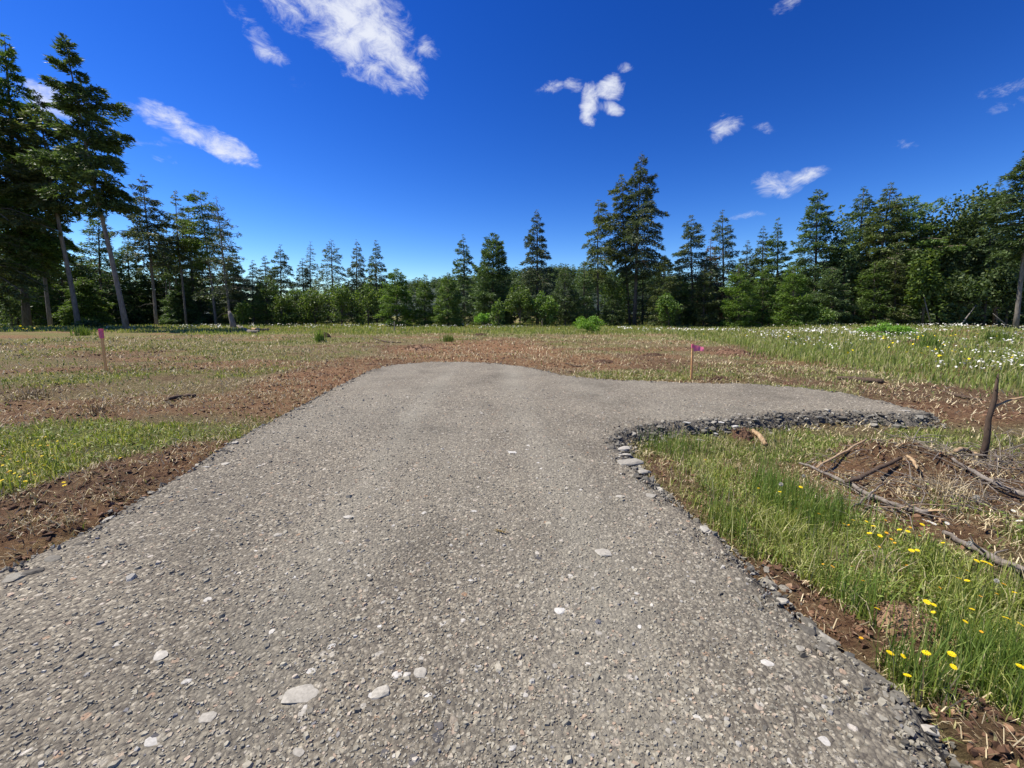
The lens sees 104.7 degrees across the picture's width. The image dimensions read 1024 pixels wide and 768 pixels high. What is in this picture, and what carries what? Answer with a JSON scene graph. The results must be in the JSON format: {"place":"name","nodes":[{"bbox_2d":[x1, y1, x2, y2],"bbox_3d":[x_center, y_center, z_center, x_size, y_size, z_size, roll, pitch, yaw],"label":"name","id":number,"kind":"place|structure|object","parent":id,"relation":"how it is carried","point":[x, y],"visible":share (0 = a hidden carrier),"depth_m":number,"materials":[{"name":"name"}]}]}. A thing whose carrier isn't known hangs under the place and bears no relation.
{"place":"outdoors","nodes":[
{"label":"outdoors","id":0,"kind":"place"},
{"bbox_2d":[204,263,729,315],"bbox_3d":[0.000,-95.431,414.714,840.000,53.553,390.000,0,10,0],"label":"hill","id":1,"kind":"structure","parent":0,"point":[414,284],"depth_m":319.75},
{"bbox_2d":[0,361,973,767],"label":"driveway","id":2,"kind":"structure","parent":0,"point":[346,575],"depth_m":2.01,"materials":[{"name":"asphalt"}]},
{"bbox_2d":[0,314,1023,767],"bbox_3d":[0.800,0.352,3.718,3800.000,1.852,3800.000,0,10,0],"label":"ground","id":3,"kind":"structure","parent":0,"point":[852,646],"depth_m":6.17,"materials":[{"name":"soil"}]},
{"bbox_2d":[0,296,31,326],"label":"bush","id":4,"kind":"object","parent":3,"relation":"on","point":[14,310],"visible":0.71,"depth_m":48.79,"materials":[{"name":"green plant"}]},
{"bbox_2d":[1,385,55,401],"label":"grass tuft","id":5,"kind":"object","parent":3,"relation":"on","point":[28,395],"visible":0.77,"depth_m":7.75,"materials":[{"name":"plant"}]},
{"bbox_2d":[0,227,63,325],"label":"fir tree","id":6,"kind":"object","parent":3,"relation":"on","point":[18,322],"visible":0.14,"depth_m":56.79,"materials":[{"name":"green plant"}]},
{"bbox_2d":[0,106,69,307],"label":"fir tree","id":7,"kind":"object","parent":3,"relation":"on","point":[12,278],"visible":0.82,"depth_m":42.00,"materials":[{"name":"green plant"}]},
{"bbox_2d":[0,32,83,326],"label":"fir tree","id":8,"kind":"object","parent":3,"relation":"on","point":[7,101],"visible":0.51,"depth_m":43.01,"materials":[{"name":"green plant"}]},
{"bbox_2d":[10,141,79,324],"bbox_3d":[-56.950,-18.021,48.188,6.785,22.455,6.778,0,10,0],"label":"fir tree","id":9,"kind":"object","parent":3,"relation":"on","point":[71,259],"visible":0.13,"depth_m":48.78,"materials":[{"name":"green plant"}]},
{"bbox_2d":[0,89,92,326],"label":"fir tree","id":10,"kind":"object","parent":3,"relation":"on","point":[51,205],"visible":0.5,"depth_m":41.92,"materials":[{"name":"green plant"}]},
{"bbox_2d":[21,236,88,325],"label":"fir tree","id":11,"kind":"object","parent":3,"relation":"on","point":[51,297],"visible":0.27,"depth_m":57.38,"materials":[{"name":"green plant"}]},
{"bbox_2d":[8,31,143,329],"bbox_3d":[-39.313,-18.105,37.383,8.870,26.510,8.364,0,10,0],"label":"fir tree","id":12,"kind":"object","parent":3,"relation":"on","point":[74,163],"visible":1,"depth_m":35.82,"materials":[{"name":"green plant"}]},
{"bbox_2d":[52,277,114,325],"bbox_3d":[-58.540,-10.641,53.938,6.573,7.816,6.935,0,10,0],"label":"bush","id":13,"kind":"object","parent":3,"relation":"on","point":[87,300],"visible":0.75,"depth_m":53.13,"materials":[{"name":"green plant"}]},
{"bbox_2d":[54,217,153,325],"bbox_3d":[-63.053,-16.548,60.431,10.520,18.027,9.965,0,10,0],"label":"fir tree","id":14,"kind":"object","parent":3,"relation":"on","point":[99,275],"visible":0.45,"depth_m":59.54,"materials":[{"name":"green plant"}]},
{"bbox_2d":[97,241,163,324],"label":"fir tree","id":15,"kind":"object","parent":3,"relation":"on","point":[138,288],"visible":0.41,"depth_m":63.20,"materials":[{"name":"green plant"}]},
{"bbox_2d":[100,174,192,325],"bbox_3d":[-48.913,-17.753,53.593,8.922,20.132,9.906,0,10,0],"label":"fir tree","id":16,"kind":"object","parent":3,"relation":"on","point":[141,233],"visible":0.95,"depth_m":52.83,"materials":[{"name":"green plant"}]},
{"bbox_2d":[157,190,203,324],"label":"fir tree","id":17,"kind":"object","parent":3,"relation":"on","point":[173,226],"visible":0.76,"depth_m":54.99,"materials":[{"name":"green plant"}]},
{"bbox_2d":[158,282,209,325],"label":"fir tree","id":18,"kind":"object","parent":3,"relation":"on","point":[174,315],"visible":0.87,"depth_m":58.01,"materials":[{"name":"green plant"}]},
{"bbox_2d":[170,205,206,324],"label":"fir tree","id":19,"kind":"object","parent":3,"relation":"on","point":[192,283],"visible":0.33,"depth_m":60.56,"materials":[{"name":"green plant"}]},
{"bbox_2d":[187,247,226,323],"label":"fir tree","id":20,"kind":"object","parent":3,"relation":"on","point":[208,283],"visible":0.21,"depth_m":66.82,"materials":[{"name":"green plant"}]},
{"bbox_2d":[176,189,238,324],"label":"fir tree","id":21,"kind":"object","parent":3,"relation":"on","point":[195,241],"visible":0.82,"depth_m":53.78,"materials":[{"name":"green plant"}]},
{"bbox_2d":[191,197,254,324],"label":"fir tree","id":22,"kind":"object","parent":3,"relation":"on","point":[224,278],"visible":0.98,"depth_m":50.76,"materials":[{"name":"green plant"}]},
{"bbox_2d":[211,251,257,324],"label":"fir tree","id":23,"kind":"object","parent":3,"relation":"on","point":[222,312],"visible":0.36,"depth_m":59.65,"materials":[{"name":"green plant"}]},
{"bbox_2d":[232,299,251,325],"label":"bush","id":24,"kind":"object","parent":3,"relation":"on","point":[242,308],"visible":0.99,"depth_m":51.82,"materials":[{"name":"green plant"}]},
{"bbox_2d":[241,260,263,321],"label":"fir tree","id":25,"kind":"object","parent":3,"relation":"on","point":[253,281],"visible":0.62,"depth_m":56.05,"materials":[{"name":"green plant"}]},
{"bbox_2d":[248,277,283,325],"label":"fir tree","id":26,"kind":"object","parent":3,"relation":"on","point":[267,314],"visible":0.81,"depth_m":54.22,"materials":[{"name":"green plant"}]},
{"bbox_2d":[260,244,295,322],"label":"fir tree","id":27,"kind":"object","parent":3,"relation":"on","point":[275,272],"visible":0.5,"depth_m":63.45,"materials":[{"name":"green plant"}]},
{"bbox_2d":[267,293,294,324],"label":"bush","id":28,"kind":"object","parent":3,"relation":"on","point":[281,304],"visible":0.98,"depth_m":52.80,"materials":[{"name":"green plant"}]},
{"bbox_2d":[279,288,317,324],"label":"tree","id":29,"kind":"object","parent":3,"relation":"on","point":[298,319],"visible":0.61,"depth_m":54.27,"materials":[{"name":"green plant"}]},
{"bbox_2d":[287,258,317,321],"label":"fir tree","id":30,"kind":"object","parent":3,"relation":"on","point":[299,279],"visible":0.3,"depth_m":63.62,"materials":[{"name":"green plant"}]},
{"bbox_2d":[295,288,331,324],"bbox_3d":[-27.027,-10.489,54.011,4.650,5.308,4.648,0,10,0],"label":"bush","id":31,"kind":"object","parent":3,"relation":"on","point":[313,302],"visible":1,"depth_m":53.44,"materials":[{"name":"green plant"}]},
{"bbox_2d":[307,240,362,323],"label":"fir tree","id":32,"kind":"object","parent":3,"relation":"on","point":[324,286],"visible":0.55,"depth_m":61.62,"materials":[{"name":"green plant"}]},
{"bbox_2d":[322,282,357,325],"bbox_3d":[-23.310,-10.633,53.073,4.081,6.088,4.832,-8,13,-39],"label":"bush","id":33,"kind":"object","parent":3,"relation":"on","point":[339,299],"visible":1,"depth_m":52.32,"materials":[{"name":"green plant"}]},
{"bbox_2d":[333,239,375,320],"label":"fir tree","id":34,"kind":"object","parent":3,"relation":"on","point":[355,276],"visible":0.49,"depth_m":63.39,"materials":[{"name":"green plant"}]},
{"bbox_2d":[349,279,387,324],"bbox_3d":[-19.081,-10.880,53.170,5.137,6.344,4.772,0,10,0],"label":"bush","id":35,"kind":"object","parent":3,"relation":"on","point":[371,301],"visible":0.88,"depth_m":52.23,"materials":[{"name":"green plant"}]},
{"bbox_2d":[357,240,395,322],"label":"fir tree","id":36,"kind":"object","parent":3,"relation":"on","point":[372,265],"visible":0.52,"depth_m":62.53,"materials":[{"name":"green plant"}]},
{"bbox_2d":[373,268,418,326],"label":"fir tree","id":37,"kind":"object","parent":3,"relation":"on","point":[407,312],"visible":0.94,"depth_m":50.27,"materials":[{"name":"green plant"}]},
{"bbox_2d":[413,274,438,325],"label":"fir tree","id":38,"kind":"object","parent":3,"relation":"on","point":[423,303],"visible":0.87,"depth_m":51.45,"materials":[{"name":"green plant"}]},
{"bbox_2d":[430,272,465,326],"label":"fir tree","id":39,"kind":"object","parent":3,"relation":"on","point":[447,302],"visible":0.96,"depth_m":49.41,"materials":[{"name":"green plant"}]},
{"bbox_2d":[446,234,477,324],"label":"fir tree","id":40,"kind":"object","parent":3,"relation":"on","point":[463,279],"visible":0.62,"depth_m":59.55,"materials":[{"name":"green plant"}]},
{"bbox_2d":[467,233,513,325],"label":"fir tree","id":41,"kind":"object","parent":3,"relation":"on","point":[491,294],"visible":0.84,"depth_m":54.33,"materials":[{"name":"green plant"}]},
{"bbox_2d":[489,297,504,325],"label":"bush","id":42,"kind":"object","parent":3,"relation":"on","point":[496,308],"visible":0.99,"depth_m":48.04,"materials":[{"name":"green plant"}]},
{"bbox_2d":[0,362,1023,731],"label":"green grass","id":43,"kind":"structure","parent":3,"relation":"on","point":[796,534],"depth_m":2.60,"materials":[{"name":"plant"}]},
{"bbox_2d":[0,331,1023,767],"bbox_3d":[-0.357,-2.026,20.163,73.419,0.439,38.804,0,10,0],"label":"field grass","id":44,"kind":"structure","parent":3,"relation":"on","point":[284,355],"depth_m":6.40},
{"bbox_2d":[0,337,1023,767],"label":"soil clods","id":45,"kind":"object","parent":3,"relation":"on","point":[1002,751],"visible":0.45,"depth_m":3.51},
{"bbox_2d":[0,369,1023,711],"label":"weeds","id":46,"kind":"object","parent":3,"relation":"on","point":[700,499],"visible":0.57,"depth_m":3.18,"materials":[{"name":"green plant"}]},
{"bbox_2d":[0,232,1023,324],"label":"background wood","id":47,"kind":"object","parent":3,"relation":"on","point":[202,309],"visible":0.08,"depth_m":63.93,"materials":[{"name":"plant"}]},
{"bbox_2d":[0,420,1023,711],"bbox_3d":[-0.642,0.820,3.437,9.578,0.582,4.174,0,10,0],"label":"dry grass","id":48,"kind":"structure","parent":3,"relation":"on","point":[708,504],"depth_m":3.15,"materials":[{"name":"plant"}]},
{"bbox_2d":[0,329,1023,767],"bbox_3d":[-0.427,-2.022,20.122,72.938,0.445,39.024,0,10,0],"label":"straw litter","id":49,"kind":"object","parent":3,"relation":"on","point":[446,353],"visible":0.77,"depth_m":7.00,"materials":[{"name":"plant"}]},
{"bbox_2d":[502,285,538,324],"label":"broadleaf tree","id":50,"kind":"object","parent":3,"relation":"on","point":[525,297],"visible":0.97,"depth_m":50.80,"materials":[{"name":"green plant"}]},
{"bbox_2d":[512,210,561,323],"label":"fir tree","id":51,"kind":"object","parent":3,"relation":"on","point":[538,252],"visible":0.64,"depth_m":57.08,"materials":[{"name":"green plant"}]},
{"bbox_2d":[530,291,560,325],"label":"bush","id":52,"kind":"object","parent":3,"relation":"on","point":[545,305],"visible":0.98,"depth_m":50.36,"materials":[{"name":"green plant"}]},
{"bbox_2d":[106,322,1023,369],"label":"daisy patch","id":53,"kind":"object","parent":3,"relation":"on","point":[938,365],"visible":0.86,"depth_m":23.31,"materials":[{"name":"white plant"}]},
{"bbox_2d":[550,267,581,325],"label":"fir tree","id":54,"kind":"object","parent":3,"relation":"on","point":[572,313],"visible":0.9,"depth_m":52.37,"materials":[{"name":"green plant"}]},
{"bbox_2d":[569,261,600,323],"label":"fir tree","id":55,"kind":"object","parent":3,"relation":"on","point":[584,295],"visible":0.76,"depth_m":53.17,"materials":[{"name":"green plant"}]},
{"bbox_2d":[572,315,606,331],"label":"bramble bush","id":56,"kind":"object","parent":3,"relation":"on","point":[584,323],"visible":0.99,"depth_m":35.23,"materials":[{"name":"green plant"}]},
{"bbox_2d":[581,199,630,322],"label":"fir tree","id":57,"kind":"object","parent":3,"relation":"on","point":[594,251],"visible":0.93,"depth_m":53.30,"materials":[{"name":"green plant"}]},
{"bbox_2d":[190,323,1023,334],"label":"daisy band","id":58,"kind":"object","parent":3,"relation":"on","point":[770,329],"visible":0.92,"depth_m":35.06,"materials":[{"name":"white plant"}]},
{"bbox_2d":[600,299,625,325],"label":"bush","id":59,"kind":"object","parent":3,"relation":"on","point":[613,314],"visible":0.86,"depth_m":52.64,"materials":[{"name":"green plant"}]},
{"bbox_2d":[599,271,632,316],"bbox_3d":[14.766,-12.349,56.896,5.166,7.987,4.851,0,10,0],"label":"bush","id":60,"kind":"object","parent":3,"relation":"on","point":[618,293],"visible":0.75,"depth_m":56.22,"materials":[{"name":"green plant"}]},
{"bbox_2d":[592,174,641,324],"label":"fir tree","id":61,"kind":"object","parent":3,"relation":"on","point":[619,225],"visible":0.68,"depth_m":53.83,"materials":[{"name":"green plant"}]},
{"bbox_2d":[610,151,672,325],"bbox_3d":[17.678,-19.145,53.724,8.771,22.754,9.585,0,10,0],"label":"fir tree","id":62,"kind":"object","parent":3,"relation":"on","point":[648,210],"visible":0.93,"depth_m":52.23,"materials":[{"name":"green plant"}]},
{"bbox_2d":[625,257,657,324],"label":"fir tree","id":63,"kind":"object","parent":3,"relation":"on","point":[642,300],"visible":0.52,"depth_m":56.36,"materials":[{"name":"green plant"}]},
{"bbox_2d":[645,257,687,326],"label":"fir tree","id":64,"kind":"object","parent":3,"relation":"on","point":[673,285],"visible":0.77,"depth_m":50.31,"materials":[{"name":"green plant"}]},
{"bbox_2d":[655,292,683,325],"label":"bush","id":65,"kind":"object","parent":3,"relation":"on","point":[667,302],"visible":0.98,"depth_m":48.69,"materials":[{"name":"green plant"}]},
{"bbox_2d":[669,266,694,325],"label":"fir tree","id":66,"kind":"object","parent":3,"relation":"on","point":[683,291],"visible":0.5,"depth_m":53.13,"materials":[{"name":"green plant"}]},
{"bbox_2d":[665,214,735,325],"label":"fir tree","id":67,"kind":"object","parent":3,"relation":"on","point":[683,253],"visible":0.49,"depth_m":54.06,"materials":[{"name":"green plant"}]},
{"bbox_2d":[686,269,720,327],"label":"fir tree","id":68,"kind":"object","parent":3,"relation":"on","point":[698,307],"visible":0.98,"depth_m":51.55,"materials":[{"name":"green plant"}]},
{"bbox_2d":[697,239,725,319],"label":"fir tree","id":69,"kind":"object","parent":3,"relation":"on","point":[711,258],"visible":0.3,"depth_m":55.63,"materials":[{"name":"green plant"}]},
{"bbox_2d":[691,210,750,324],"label":"fir tree","id":70,"kind":"object","parent":3,"relation":"on","point":[728,243],"visible":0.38,"depth_m":56.96,"materials":[{"name":"green plant"}]},
{"bbox_2d":[718,263,761,327],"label":"fir tree","id":71,"kind":"object","parent":3,"relation":"on","point":[731,304],"visible":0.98,"depth_m":49.40,"materials":[{"name":"green plant"}]},
{"bbox_2d":[727,240,763,321],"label":"fir tree","id":72,"kind":"object","parent":3,"relation":"on","point":[745,262],"visible":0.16,"depth_m":59.41,"materials":[{"name":"green plant"}]},
{"bbox_2d":[746,226,778,320],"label":"fir tree","id":73,"kind":"object","parent":3,"relation":"on","point":[757,261],"visible":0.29,"depth_m":57.48,"materials":[{"name":"green plant"}]},
{"bbox_2d":[743,266,783,326],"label":"fir tree","id":74,"kind":"object","parent":3,"relation":"on","point":[764,303],"visible":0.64,"depth_m":50.23,"materials":[{"name":"green plant"}]},
{"bbox_2d":[758,217,795,323],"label":"fir tree","id":75,"kind":"object","parent":3,"relation":"on","point":[773,245],"visible":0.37,"depth_m":55.47,"materials":[{"name":"green plant"}]},
{"bbox_2d":[770,265,818,326],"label":"fir tree","id":76,"kind":"object","parent":3,"relation":"on","point":[796,319],"visible":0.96,"depth_m":47.36,"materials":[{"name":"green plant"}]},
{"bbox_2d":[781,189,852,323],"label":"fir tree","id":77,"kind":"object","parent":3,"relation":"on","point":[817,244],"visible":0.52,"depth_m":50.91,"materials":[{"name":"green plant"}]},
{"bbox_2d":[803,303,837,325],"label":"bush","id":78,"kind":"object","parent":3,"relation":"on","point":[820,315],"visible":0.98,"depth_m":46.04,"materials":[{"name":"green plant"}]},
{"bbox_2d":[637,422,1023,719],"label":"tall grass","id":79,"kind":"structure","parent":3,"relation":"on","point":[988,644],"depth_m":1.90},
{"bbox_2d":[803,267,859,325],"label":"fir tree","id":80,"kind":"object","parent":3,"relation":"on","point":[828,297],"visible":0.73,"depth_m":48.27,"materials":[{"name":"green plant"}]},
{"bbox_2d":[825,204,864,323],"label":"broadleaf tree","id":81,"kind":"object","parent":3,"relation":"on","point":[845,255],"visible":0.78,"depth_m":49.45,"materials":[{"name":"green plant"}]},
{"bbox_2d":[821,186,885,324],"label":"fir tree","id":82,"kind":"object","parent":3,"relation":"on","point":[855,214],"visible":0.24,"depth_m":51.79,"materials":[{"name":"green plant"}]},
{"bbox_2d":[845,260,901,326],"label":"fir tree","id":83,"kind":"object","parent":3,"relation":"on","point":[861,299],"visible":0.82,"depth_m":47.46,"materials":[{"name":"green plant"}]},
{"bbox_2d":[844,456,906,482],"bbox_3d":[3.526,0.823,3.826,1.059,0.124,0.072,-4,11,-23],"label":"fallen branch","id":84,"kind":"object","parent":3,"relation":"on","point":[876,468],"visible":0.91,"depth_m":3.81,"materials":[{"name":"brown wood"}]},
{"bbox_2d":[799,456,956,519],"bbox_3d":[3.227,0.905,3.588,0.294,0.164,1.405,-1,10,-5],"label":"fallen branch","id":85,"kind":"object","parent":3,"relation":"on","point":[908,509],"visible":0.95,"depth_m":3.34,"materials":[{"name":"brown wood"}]},
{"bbox_2d":[847,182,920,323],"bbox_3d":[45.745,-15.592,48.848,6.466,17.639,7.516,6,12,30],"label":"fir tree","id":86,"kind":"object","parent":3,"relation":"on","point":[878,234],"visible":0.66,"depth_m":47.81,"materials":[{"name":"green plant"}]},
{"bbox_2d":[856,321,918,336],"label":"bush","id":87,"kind":"object","parent":3,"relation":"on","point":[899,329],"visible":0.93,"depth_m":29.32,"materials":[{"name":"green plant"}]},
{"bbox_2d":[869,256,920,326],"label":"fir tree","id":88,"kind":"object","parent":3,"relation":"on","point":[895,278],"visible":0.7,"depth_m":46.30,"materials":[{"name":"green plant"}]},
{"bbox_2d":[873,600,937,637],"bbox_3d":[1.982,1.203,2.001,0.286,0.187,0.228,0,10,0],"label":"soil heap","id":89,"kind":"object","parent":3,"relation":"on","point":[883,611],"visible":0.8,"depth_m":1.98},
{"bbox_2d":[796,422,1023,530],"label":"brush twigs","id":90,"kind":"object","parent":3,"relation":"on","point":[956,455],"visible":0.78,"depth_m":3.62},
{"bbox_2d":[857,194,966,324],"bbox_3d":[49.037,-14.851,48.673,8.449,16.239,9.131,0,10,0],"label":"fir tree","id":91,"kind":"object","parent":3,"relation":"on","point":[913,202],"visible":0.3,"depth_m":47.01,"materials":[{"name":"green plant"}]},
{"bbox_2d":[898,247,950,325],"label":"broadleaf tree","id":92,"kind":"object","parent":3,"relation":"on","point":[920,285],"visible":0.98,"depth_m":44.21,"materials":[{"name":"green plant"}]},
{"bbox_2d":[898,328,954,349],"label":"grass tuft","id":93,"kind":"object","parent":3,"relation":"on","point":[928,342],"visible":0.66,"depth_m":17.84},
{"bbox_2d":[907,192,984,325],"bbox_3d":[52.825,-14.658,48.145,7.813,15.711,7.446,0,10,0],"label":"broadleaf tree","id":94,"kind":"object","parent":3,"relation":"on","point":[948,262],"visible":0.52,"depth_m":46.44,"materials":[{"name":"green plant"}]},
{"bbox_2d":[906,467,1004,513],"bbox_3d":[3.730,0.851,3.454,0.599,0.247,0.698,3,11,19],"label":"grass tuft","id":95,"kind":"object","parent":3,"relation":"on","point":[960,491],"visible":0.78,"depth_m":3.38,"materials":[{"name":"plant"}]},
{"bbox_2d":[928,268,995,325],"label":"broadleaf tree","id":96,"kind":"object","parent":3,"relation":"on","point":[965,289],"visible":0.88,"depth_m":44.43,"materials":[{"name":"green plant"}]},
{"bbox_2d":[940,429,1023,478],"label":"brush twigs","id":97,"kind":"object","parent":3,"relation":"on","point":[1011,445],"visible":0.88,"depth_m":4.22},
{"bbox_2d":[941,530,1023,575],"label":"fallen branch","id":98,"kind":"object","parent":3,"relation":"on","point":[981,551],"visible":0.81,"depth_m":2.58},
{"bbox_2d":[942,180,1023,327],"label":"broadleaf tree","id":99,"kind":"object","parent":3,"relation":"on","point":[981,257],"visible":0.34,"depth_m":46.60,"materials":[{"name":"green plant"}]},
{"bbox_2d":[951,457,1023,496],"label":"fallen branch","id":100,"kind":"object","parent":3,"relation":"on","point":[1014,491],"visible":0.96,"depth_m":3.57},
{"bbox_2d":[968,151,1023,328],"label":"fir tree","id":101,"kind":"object","parent":3,"relation":"on","point":[1013,247],"visible":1,"depth_m":40.31,"materials":[{"name":"green plant"}]},
{"bbox_2d":[969,182,1023,324],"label":"fir tree","id":102,"kind":"object","parent":3,"relation":"on","point":[996,307],"visible":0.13,"depth_m":58.18,"materials":[{"name":"green plant"}]},
{"bbox_2d":[973,326,1023,341],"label":"grass tuft","id":103,"kind":"object","parent":3,"relation":"on","point":[994,335],"visible":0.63,"depth_m":23.13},
{"bbox_2d":[977,260,1023,327],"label":"broadleaf tree","id":104,"kind":"object","parent":3,"relation":"on","point":[1007,284],"visible":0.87,"depth_m":43.77,"materials":[{"name":"green plant"}]},
{"bbox_2d":[978,373,1023,463],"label":"broken sapling","id":105,"kind":"object","parent":3,"relation":"on","point":[985,445],"visible":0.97,"depth_m":4.22,"materials":[{"name":"brown wood"}]},
{"bbox_2d":[0,321,1023,396],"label":"meadow grass","id":106,"kind":"structure","parent":0,"point":[868,347],"depth_m":22.50,"materials":[{"name":"plant"}]},
{"bbox_2d":[0,0,1023,299],"label":"sky","id":107,"kind":"structure","parent":0,"point":[412,128],"materials":[{"name":"blue"}]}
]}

